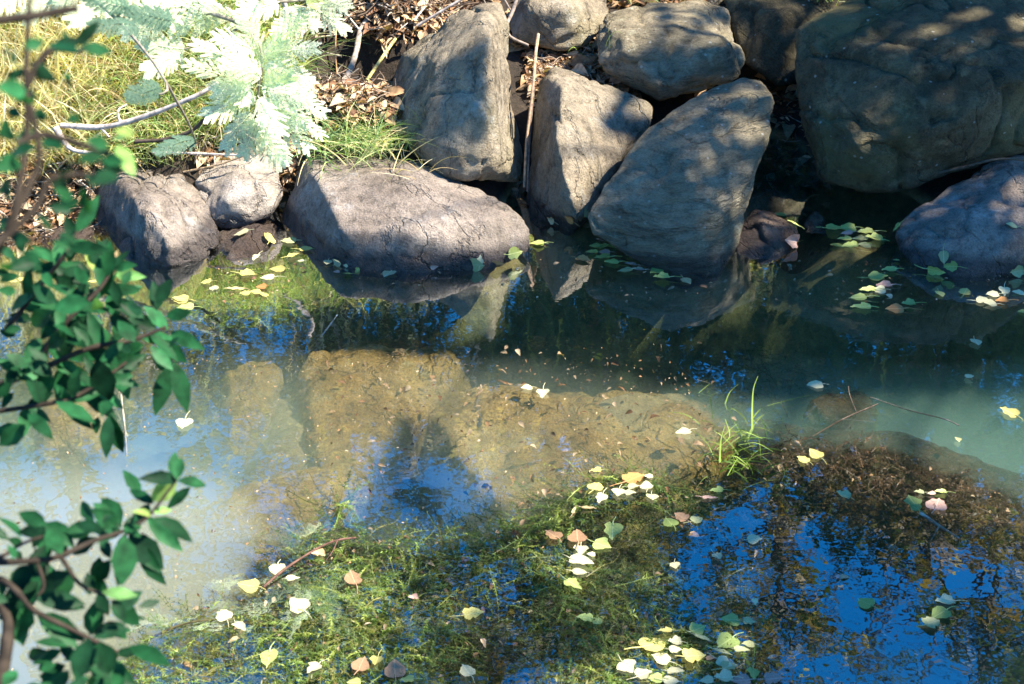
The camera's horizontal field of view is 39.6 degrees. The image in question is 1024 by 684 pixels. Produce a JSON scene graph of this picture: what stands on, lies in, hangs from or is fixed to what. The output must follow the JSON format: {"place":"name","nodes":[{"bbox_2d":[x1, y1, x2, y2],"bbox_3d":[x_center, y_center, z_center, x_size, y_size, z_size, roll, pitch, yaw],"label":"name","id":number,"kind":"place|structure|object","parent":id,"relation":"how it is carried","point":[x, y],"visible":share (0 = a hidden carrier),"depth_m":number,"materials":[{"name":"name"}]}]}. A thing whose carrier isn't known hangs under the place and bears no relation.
{"place":"outdoors","nodes":[
{"label":"outdoors","id":0,"kind":"place"},
{"bbox_2d":[0,0,1023,683],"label":"ground","id":1,"kind":"structure","parent":0,"point":[926,356],"depth_m":5.04,"materials":[{"name":"soil"}]},
{"bbox_2d":[37,223,96,263],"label":"stone","id":2,"kind":"object","parent":1,"relation":"on","point":[88,233],"visible":0.28,"depth_m":5.04,"materials":[{"name":"stone"}]},
{"bbox_2d":[31,398,134,539],"bbox_3d":[-1.329,0.368,4.334,0.320,0.437,0.333,0,30,0],"label":"sunken rock","id":3,"kind":"object","parent":1,"relation":"on","point":[62,471],"visible":0.59,"depth_m":4.20,"materials":[{"name":"stone"}]},
{"bbox_2d":[0,0,205,683],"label":"foreground shrub","id":4,"kind":"object","parent":1,"relation":"on","point":[41,580],"visible":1,"depth_m":1.48,"materials":[{"name":"green plant"}]},
{"bbox_2d":[92,166,219,273],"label":"boulder","id":5,"kind":"object","parent":1,"relation":"on","point":[151,223],"visible":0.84,"depth_m":4.93,"materials":[{"name":"stone"}]},
{"bbox_2d":[0,0,354,172],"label":"wattle","id":6,"kind":"object","parent":1,"relation":"on","point":[112,10],"visible":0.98,"depth_m":3.84,"materials":[{"name":"green plant"}]},
{"bbox_2d":[0,0,371,197],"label":"bank grass","id":7,"kind":"structure","parent":1,"relation":"on","point":[88,84],"depth_m":5.28,"materials":[{"name":"plant"}]},
{"bbox_2d":[52,126,87,153],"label":"dead branch","id":8,"kind":"object","parent":7,"relation":"on","point":[57,130],"visible":0.57,"depth_m":5.01,"materials":[{"name":"wood"}]},
{"bbox_2d":[60,82,218,137],"bbox_3d":[-1.305,-0.817,4.970,0.592,0.209,0.050,2,30,4],"label":"dead branch","id":9,"kind":"object","parent":7,"relation":"on","point":[103,127],"visible":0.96,"depth_m":4.98,"materials":[{"name":"wood"}]},
{"bbox_2d":[134,105,227,143],"bbox_3d":[-1.145,-0.757,4.925,0.365,0.179,0.021,6,31,11],"label":"dead branch","id":10,"kind":"object","parent":7,"relation":"on","point":[185,133],"visible":0.67,"depth_m":4.96,"materials":[{"name":"wood"}]},
{"bbox_2d":[152,151,236,155],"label":"dead branch","id":11,"kind":"object","parent":7,"relation":"on","point":[202,153],"visible":0.56,"depth_m":5.12,"materials":[{"name":"wood"}]},
{"bbox_2d":[183,156,242,172],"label":"dead branch","id":12,"kind":"object","parent":1,"relation":"on","point":[196,169],"visible":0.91,"depth_m":5.20,"materials":[{"name":"wood"}]},
{"bbox_2d":[195,148,282,228],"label":"boulder","id":13,"kind":"object","parent":1,"relation":"on","point":[239,192],"visible":0.83,"depth_m":5.08,"materials":[{"name":"stone"}]},
{"bbox_2d":[212,219,284,319],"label":"sunken rock","id":14,"kind":"object","parent":1,"relation":"on","point":[234,248],"visible":0.57,"depth_m":4.96,"materials":[{"name":"grey stone"}]},
{"bbox_2d":[218,361,285,494],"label":"sunken rock","id":15,"kind":"object","parent":1,"relation":"on","point":[240,431],"visible":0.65,"depth_m":4.30,"materials":[{"name":"stone"}]},
{"bbox_2d":[204,463,382,596],"bbox_3d":[-0.601,0.568,3.973,0.528,0.419,0.343,-16,34,-26],"label":"sunken rock","id":16,"kind":"object","parent":1,"relation":"on","point":[233,529],"visible":0.59,"depth_m":3.81,"materials":[{"name":"stone"}]},
{"bbox_2d":[331,101,415,154],"bbox_3d":[-0.450,-0.805,5.242,0.415,0.124,0.405,-13,32,-21],"label":"grass tuft","id":17,"kind":"object","parent":1,"relation":"on","point":[383,136],"visible":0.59,"depth_m":5.22,"materials":[{"name":"plant"}]},
{"bbox_2d":[290,344,470,488],"bbox_3d":[-0.419,0.330,4.353,0.581,0.448,0.777,0,30,0],"label":"sunken rock","id":18,"kind":"object","parent":1,"relation":"on","point":[309,384],"visible":0.46,"depth_m":4.22,"materials":[{"name":"stone"}]},
{"bbox_2d":[282,157,529,281],"bbox_3d":[-0.441,-0.450,5.183,0.767,0.422,1.021,-10,32,-17],"label":"boulder","id":19,"kind":"object","parent":1,"relation":"on","point":[369,222],"visible":0.97,"depth_m":4.87,"materials":[{"name":"stone"}]},
{"bbox_2d":[257,86,442,184],"bbox_3d":[-0.584,-0.800,5.185,0.856,0.267,0.822,-14,33,-22],"label":"grass tuft","id":20,"kind":"object","parent":19,"relation":"on","point":[349,139],"visible":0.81,"depth_m":5.16,"materials":[{"name":"plant"}]},
{"bbox_2d":[364,140,459,181],"bbox_3d":[-0.360,-0.652,5.048,0.400,0.077,0.438,-10,32,-17],"label":"grass tuft","id":21,"kind":"object","parent":19,"relation":"on","point":[411,164],"visible":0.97,"depth_m":5.03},
{"bbox_2d":[369,478,449,601],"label":"sunken rock","id":22,"kind":"object","parent":1,"relation":"on","point":[403,497],"visible":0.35,"depth_m":3.82,"materials":[{"name":"stone"}]},
{"bbox_2d":[0,0,833,260],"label":"leaf litter","id":23,"kind":"object","parent":1,"relation":"on","point":[577,63],"visible":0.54,"depth_m":5.64,"materials":[{"name":"plant"}]},
{"bbox_2d":[342,14,371,81],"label":"dead branch","id":24,"kind":"object","parent":23,"relation":"on","point":[352,63],"visible":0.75,"depth_m":5.58,"materials":[{"name":"wood"}]},
{"bbox_2d":[366,38,396,80],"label":"dead branch","id":25,"kind":"object","parent":23,"relation":"on","point":[384,54],"visible":0.98,"depth_m":5.51,"materials":[{"name":"wood"}]},
{"bbox_2d":[429,349,470,389],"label":"sunken rock","id":26,"kind":"object","parent":1,"relation":"on","point":[450,358],"visible":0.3,"depth_m":4.45,"materials":[{"name":"stone"}]},
{"bbox_2d":[390,2,522,181],"bbox_3d":[-0.220,-0.959,5.454,0.522,0.669,1.056,0,30,0],"label":"boulder","id":27,"kind":"object","parent":1,"relation":"on","point":[453,74],"visible":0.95,"depth_m":5.10,"materials":[{"name":"beige stone"}]},
{"bbox_2d":[416,0,460,26],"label":"dead branch","id":28,"kind":"object","parent":27,"relation":"on","point":[436,14],"visible":1,"depth_m":5.60,"materials":[{"name":"wood"}]},
{"bbox_2d":[504,0,528,45],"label":"dead branch","id":29,"kind":"object","parent":27,"relation":"on","point":[512,9],"visible":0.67,"depth_m":5.54,"materials":[{"name":"wood"}]},
{"bbox_2d":[509,0,608,50],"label":"boulder","id":30,"kind":"object","parent":1,"relation":"on","point":[561,25],"visible":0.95,"depth_m":5.74,"materials":[{"name":"beige stone"}]},
{"bbox_2d":[423,383,738,585],"bbox_3d":[0.191,0.379,4.257,0.902,0.440,0.685,-11,32,-18],"label":"sunken rock","id":31,"kind":"object","parent":1,"relation":"on","point":[493,410],"visible":0.53,"depth_m":4.07,"materials":[{"name":"stone"}]},
{"bbox_2d":[527,67,652,235],"bbox_3d":[0.293,-0.742,5.423,0.476,0.611,1.027,0,30,0],"label":"boulder","id":32,"kind":"object","parent":1,"relation":"on","point":[587,133],"visible":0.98,"depth_m":5.15,"materials":[{"name":"beige stone"}]},
{"bbox_2d":[523,33,539,186],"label":"dead branch","id":33,"kind":"object","parent":32,"relation":"on","point":[531,99],"visible":1,"depth_m":5.20,"materials":[{"name":"wood"}]},
{"bbox_2d":[526,87,534,191],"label":"dead branch","id":34,"kind":"object","parent":33,"relation":"attached to","point":[528,158],"visible":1,"depth_m":5.20,"materials":[{"name":"wood"}]},
{"bbox_2d":[597,0,744,100],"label":"boulder","id":35,"kind":"object","parent":1,"relation":"on","point":[660,51],"visible":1,"depth_m":5.44,"materials":[{"name":"grey stone"}]},
{"bbox_2d":[588,77,773,288],"bbox_3d":[0.656,-0.606,5.216,0.556,0.638,1.135,11,32,19],"label":"boulder","id":36,"kind":"object","parent":1,"relation":"on","point":[674,196],"visible":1,"depth_m":4.83,"materials":[{"name":"grey stone"}]},
{"bbox_2d":[733,209,797,264],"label":"stone","id":37,"kind":"object","parent":1,"relation":"on","point":[764,235],"visible":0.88,"depth_m":4.95,"materials":[{"name":"stone"}]},
{"bbox_2d":[724,0,845,86],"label":"boulder","id":38,"kind":"object","parent":1,"relation":"on","point":[764,31],"visible":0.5,"depth_m":5.76,"materials":[{"name":"stone"}]},
{"bbox_2d":[801,390,878,431],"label":"sunken rock","id":39,"kind":"object","parent":1,"relation":"on","point":[827,409],"visible":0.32,"depth_m":4.15,"materials":[{"name":"stone"}]},
{"bbox_2d":[730,418,1023,650],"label":"sunken rock","id":40,"kind":"object","parent":1,"relation":"on","point":[989,616],"visible":0.65,"depth_m":3.82,"materials":[{"name":"stone"}]},
{"bbox_2d":[795,0,1023,192],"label":"boulder","id":41,"kind":"object","parent":1,"relation":"on","point":[895,96],"visible":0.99,"depth_m":5.03,"materials":[{"name":"stone"}]},
{"bbox_2d":[938,158,1023,173],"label":"dead branch","id":42,"kind":"object","parent":41,"relation":"on","point":[972,164],"visible":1,"depth_m":5.02,"materials":[{"name":"wood"}]},
{"bbox_2d":[895,155,1023,281],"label":"boulder","id":43,"kind":"object","parent":1,"relation":"on","point":[965,221],"visible":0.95,"depth_m":4.82,"materials":[{"name":"stone"}]},
{"bbox_2d":[938,243,948,262],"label":"leaf","id":44,"kind":"object","parent":43,"relation":"on","point":[943,255],"visible":1,"depth_m":4.78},
{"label":"water","id":45,"kind":"structure","parent":0,"visible":0},
{"bbox_2d":[120,393,127,455],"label":"dead reed","id":46,"kind":"object","parent":45,"relation":"in","point":[123,415],"visible":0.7,"depth_m":3.97,"materials":[{"name":"beige plant"}]},
{"bbox_2d":[144,618,216,642],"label":"sunken twig","id":47,"kind":"object","parent":45,"relation":"on","point":[168,629],"visible":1,"depth_m":3.27,"materials":[{"name":"wood"}]},
{"bbox_2d":[176,411,192,427],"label":"leaf","id":48,"kind":"object","parent":45,"relation":"on","point":[182,422],"visible":1,"depth_m":4.00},
{"bbox_2d":[216,609,232,626],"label":"leaf","id":49,"kind":"object","parent":45,"relation":"on","point":[223,615],"visible":1,"depth_m":3.29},
{"bbox_2d":[237,578,265,592],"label":"leaf","id":50,"kind":"object","parent":45,"relation":"on","point":[250,586],"visible":1,"depth_m":3.38,"materials":[{"name":"plant"}]},
{"bbox_2d":[260,642,277,667],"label":"leaf","id":51,"kind":"object","parent":45,"relation":"on","point":[272,653],"visible":1,"depth_m":3.18,"materials":[{"name":"plant"}]},
{"bbox_2d":[269,559,285,574],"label":"leaf","id":52,"kind":"object","parent":45,"relation":"on","point":[274,569],"visible":1,"depth_m":3.44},
{"bbox_2d":[289,597,312,619],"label":"leaf","id":53,"kind":"object","parent":45,"relation":"on","point":[296,604],"visible":1,"depth_m":3.33,"materials":[{"name":"plant"}]},
{"bbox_2d":[262,537,355,587],"bbox_3d":[-0.491,0.531,3.463,0.279,0.016,0.046,-24,38,-35],"label":"floating twig","id":54,"kind":"object","parent":45,"relation":"on","point":[290,565],"visible":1,"depth_m":3.47,"materials":[{"name":"wood"}]},
{"bbox_2d":[307,660,324,672],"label":"leaf","id":55,"kind":"object","parent":45,"relation":"on","point":[316,665],"visible":1,"depth_m":3.15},
{"bbox_2d":[344,570,361,593],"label":"leaf","id":56,"kind":"object","parent":45,"relation":"on","point":[351,577],"visible":1,"depth_m":3.40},
{"bbox_2d":[351,656,368,674],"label":"leaf","id":57,"kind":"object","parent":45,"relation":"on","point":[359,664],"visible":1,"depth_m":3.15,"materials":[{"name":"plant"}]},
{"bbox_2d":[384,659,405,680],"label":"leaf","id":58,"kind":"object","parent":45,"relation":"on","point":[394,668],"visible":1,"depth_m":3.14,"materials":[{"name":"plant"}]},
{"bbox_2d":[449,607,483,619],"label":"leaf","id":59,"kind":"object","parent":45,"relation":"on","point":[470,613],"visible":1,"depth_m":3.30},
{"bbox_2d":[460,664,474,682],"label":"leaf","id":60,"kind":"object","parent":45,"relation":"on","point":[466,670],"visible":1,"depth_m":3.13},
{"bbox_2d":[470,258,484,271],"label":"leaf","id":61,"kind":"object","parent":45,"relation":"on","point":[476,263],"visible":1,"depth_m":4.81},
{"bbox_2d":[504,246,521,259],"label":"leaf","id":62,"kind":"object","parent":45,"relation":"on","point":[514,252],"visible":1,"depth_m":4.84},
{"bbox_2d":[3,245,1023,683],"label":"drowned debris","id":63,"kind":"object","parent":45,"relation":"on","point":[711,589],"visible":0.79,"depth_m":3.73,"materials":[{"name":"brown plant"}]},
{"bbox_2d":[37,258,1023,683],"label":"pond weed","id":64,"kind":"object","parent":45,"relation":"in","point":[587,660],"visible":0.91,"depth_m":3.43,"materials":[{"name":"plant"}]},
{"bbox_2d":[545,529,562,542],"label":"leaf","id":65,"kind":"object","parent":45,"relation":"on","point":[550,533],"visible":1,"depth_m":3.56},
{"bbox_2d":[557,572,581,588],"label":"leaf","id":66,"kind":"object","parent":45,"relation":"on","point":[572,582],"visible":1,"depth_m":3.39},
{"bbox_2d":[567,529,586,549],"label":"leaf","id":67,"kind":"object","parent":45,"relation":"on","point":[577,535],"visible":1,"depth_m":3.54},
{"bbox_2d":[563,553,593,564],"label":"leaf","id":68,"kind":"object","parent":45,"relation":"on","point":[579,558],"visible":1,"depth_m":3.46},
{"bbox_2d":[576,613,595,621],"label":"leaf","id":69,"kind":"object","parent":45,"relation":"on","point":[585,617],"visible":1,"depth_m":3.29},
{"bbox_2d":[587,482,603,493],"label":"leaf","id":70,"kind":"object","parent":45,"relation":"on","point":[595,486],"visible":1,"depth_m":3.73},
{"bbox_2d":[587,537,610,548],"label":"leaf","id":71,"kind":"object","parent":45,"relation":"on","point":[601,543],"visible":1,"depth_m":3.52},
{"bbox_2d":[604,517,622,539],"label":"leaf","id":72,"kind":"object","parent":45,"relation":"on","point":[611,529],"visible":1,"depth_m":3.57,"materials":[{"name":"plant"}]},
{"bbox_2d":[617,655,635,672],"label":"leaf","id":73,"kind":"object","parent":45,"relation":"on","point":[626,665],"visible":1,"depth_m":3.15,"materials":[{"name":"plant"}]},
{"bbox_2d":[610,472,644,486],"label":"leaf","id":74,"kind":"object","parent":45,"relation":"on","point":[632,477],"visible":1,"depth_m":3.77,"materials":[{"name":"plant"}]},
{"bbox_2d":[626,668,651,679],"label":"leaf","id":75,"kind":"object","parent":45,"relation":"on","point":[641,673],"visible":1,"depth_m":3.13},
{"bbox_2d":[624,637,667,651],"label":"leaf","id":76,"kind":"object","parent":45,"relation":"on","point":[650,646],"visible":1,"depth_m":3.21,"materials":[{"name":"plant"}]},
{"bbox_2d":[649,672,667,682],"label":"leaf","id":77,"kind":"object","parent":45,"relation":"on","point":[655,675],"visible":1,"depth_m":3.11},
{"bbox_2d":[651,653,682,667],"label":"leaf","id":78,"kind":"object","parent":45,"relation":"on","point":[664,658],"visible":1,"depth_m":3.17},
{"bbox_2d":[654,676,681,683],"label":"leaf","id":79,"kind":"object","parent":45,"relation":"on","point":[671,680],"visible":1,"depth_m":3.11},
{"bbox_2d":[663,517,678,530],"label":"leaf","id":80,"kind":"object","parent":45,"relation":"on","point":[669,522],"visible":1,"depth_m":3.60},
{"bbox_2d":[674,512,690,522],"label":"leaf","id":81,"kind":"object","parent":45,"relation":"on","point":[681,517],"visible":1,"depth_m":3.62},
{"bbox_2d":[675,648,705,662],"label":"leaf","id":82,"kind":"object","parent":45,"relation":"on","point":[691,655],"visible":1,"depth_m":3.17,"materials":[{"name":"plant"}]},
{"bbox_2d":[685,622,705,634],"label":"leaf","id":83,"kind":"object","parent":45,"relation":"on","point":[694,628],"visible":1,"depth_m":3.25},
{"bbox_2d":[707,652,731,666],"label":"leaf","id":84,"kind":"object","parent":45,"relation":"on","point":[720,659],"visible":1,"depth_m":3.16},
{"bbox_2d":[711,661,736,669],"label":"leaf","id":85,"kind":"object","parent":45,"relation":"on","point":[724,664],"visible":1,"depth_m":3.14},
{"bbox_2d":[714,668,742,681],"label":"leaf","id":86,"kind":"object","parent":45,"relation":"on","point":[725,675],"visible":1,"depth_m":3.12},
{"bbox_2d":[716,632,743,647],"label":"leaf","id":87,"kind":"object","parent":45,"relation":"on","point":[729,640],"visible":1,"depth_m":3.22,"materials":[{"name":"plant"}]},
{"bbox_2d":[721,613,742,625],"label":"leaf","id":88,"kind":"object","parent":45,"relation":"on","point":[733,618],"visible":1,"depth_m":3.28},
{"bbox_2d":[667,377,814,488],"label":"water grass","id":89,"kind":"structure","parent":45,"relation":"on","point":[725,440],"depth_m":3.96,"materials":[{"name":"plant"}]},
{"bbox_2d":[731,674,759,683],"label":"leaf","id":90,"kind":"object","parent":45,"relation":"on","point":[745,679],"visible":1,"depth_m":3.11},
{"bbox_2d":[742,534,761,543],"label":"leaf","id":91,"kind":"object","parent":45,"relation":"on","point":[752,538],"visible":1,"depth_m":3.54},
{"bbox_2d":[746,663,759,679],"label":"leaf","id":92,"kind":"object","parent":45,"relation":"on","point":[754,673],"visible":1,"depth_m":3.13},
{"bbox_2d":[757,672,783,683],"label":"leaf","id":93,"kind":"object","parent":45,"relation":"on","point":[771,677],"visible":1,"depth_m":3.12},
{"bbox_2d":[785,234,799,247],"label":"leaf","id":94,"kind":"object","parent":45,"relation":"on","point":[792,240],"visible":1,"depth_m":4.96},
{"bbox_2d":[804,211,825,236],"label":"stone","id":95,"kind":"object","parent":45,"relation":"on","point":[814,220],"visible":0.98,"depth_m":5.12,"materials":[{"name":"stone"}]},
{"bbox_2d":[809,448,826,464],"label":"leaf","id":96,"kind":"object","parent":45,"relation":"on","point":[815,454],"visible":1,"depth_m":3.86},
{"bbox_2d":[807,380,828,387],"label":"leaf","id":97,"kind":"object","parent":45,"relation":"on","point":[816,384],"visible":1,"depth_m":4.18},
{"bbox_2d":[812,386,877,436],"bbox_3d":[0.929,0.190,4.039,0.210,0.097,0.074,-11,32,-19],"label":"sunken twig","id":98,"kind":"object","parent":45,"relation":"on","point":[845,417],"visible":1,"depth_m":4.02,"materials":[{"name":"wood"}]},
{"bbox_2d":[842,240,871,247],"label":"leaf","id":99,"kind":"object","parent":45,"relation":"on","point":[853,243],"visible":1,"depth_m":4.97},
{"bbox_2d":[850,302,878,308],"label":"leaf","id":100,"kind":"object","parent":45,"relation":"on","point":[863,305],"visible":1,"depth_m":4.59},
{"bbox_2d":[857,598,880,611],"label":"leaf","id":101,"kind":"object","parent":45,"relation":"on","point":[865,603],"visible":1,"depth_m":3.33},
{"bbox_2d":[856,271,887,280],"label":"leaf","id":102,"kind":"object","parent":45,"relation":"on","point":[875,275],"visible":1,"depth_m":4.77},
{"bbox_2d":[886,303,915,312],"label":"leaf","id":103,"kind":"object","parent":45,"relation":"on","point":[896,308],"visible":1,"depth_m":4.57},
{"bbox_2d":[904,495,921,512],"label":"leaf","id":104,"kind":"object","parent":45,"relation":"on","point":[910,500],"visible":1,"depth_m":3.67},
{"bbox_2d":[869,396,958,425],"bbox_3d":[1.155,0.196,4.082,0.016,0.044,0.292,-25,38,-36],"label":"sunken twig","id":105,"kind":"object","parent":45,"relation":"in","point":[911,410],"visible":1,"depth_m":4.09,"materials":[{"name":"wood"}]},
{"bbox_2d":[916,616,939,627],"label":"leaf","id":106,"kind":"object","parent":45,"relation":"on","point":[931,622],"visible":1,"depth_m":3.27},
{"bbox_2d":[914,264,944,274],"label":"leaf","id":107,"kind":"object","parent":45,"relation":"on","point":[934,270],"visible":1,"depth_m":4.79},
{"bbox_2d":[926,498,946,513],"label":"leaf","id":108,"kind":"object","parent":45,"relation":"on","point":[939,503],"visible":1,"depth_m":3.66,"materials":[{"name":"plant"}]},
{"bbox_2d":[919,511,956,541],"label":"sunken twig","id":109,"kind":"object","parent":45,"relation":"in","point":[928,518],"visible":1,"depth_m":3.61,"materials":[{"name":"wood"}]},
{"bbox_2d":[932,606,955,618],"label":"leaf","id":110,"kind":"object","parent":45,"relation":"on","point":[940,612],"visible":1,"depth_m":3.30,"materials":[{"name":"plant"}]},
{"bbox_2d":[935,593,968,603],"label":"leaf","id":111,"kind":"object","parent":45,"relation":"on","point":[946,599],"visible":1,"depth_m":3.34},
{"bbox_2d":[943,261,966,271],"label":"leaf","id":112,"kind":"object","parent":45,"relation":"on","point":[952,266],"visible":1,"depth_m":4.77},
{"bbox_2d":[1000,406,1023,420],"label":"leaf","id":113,"kind":"object","parent":45,"relation":"on","point":[1013,412],"visible":1,"depth_m":4.04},
{"bbox_2d":[1010,265,1023,277],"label":"leaf","id":114,"kind":"object","parent":45,"relation":"on","point":[1018,271],"visible":1,"depth_m":4.77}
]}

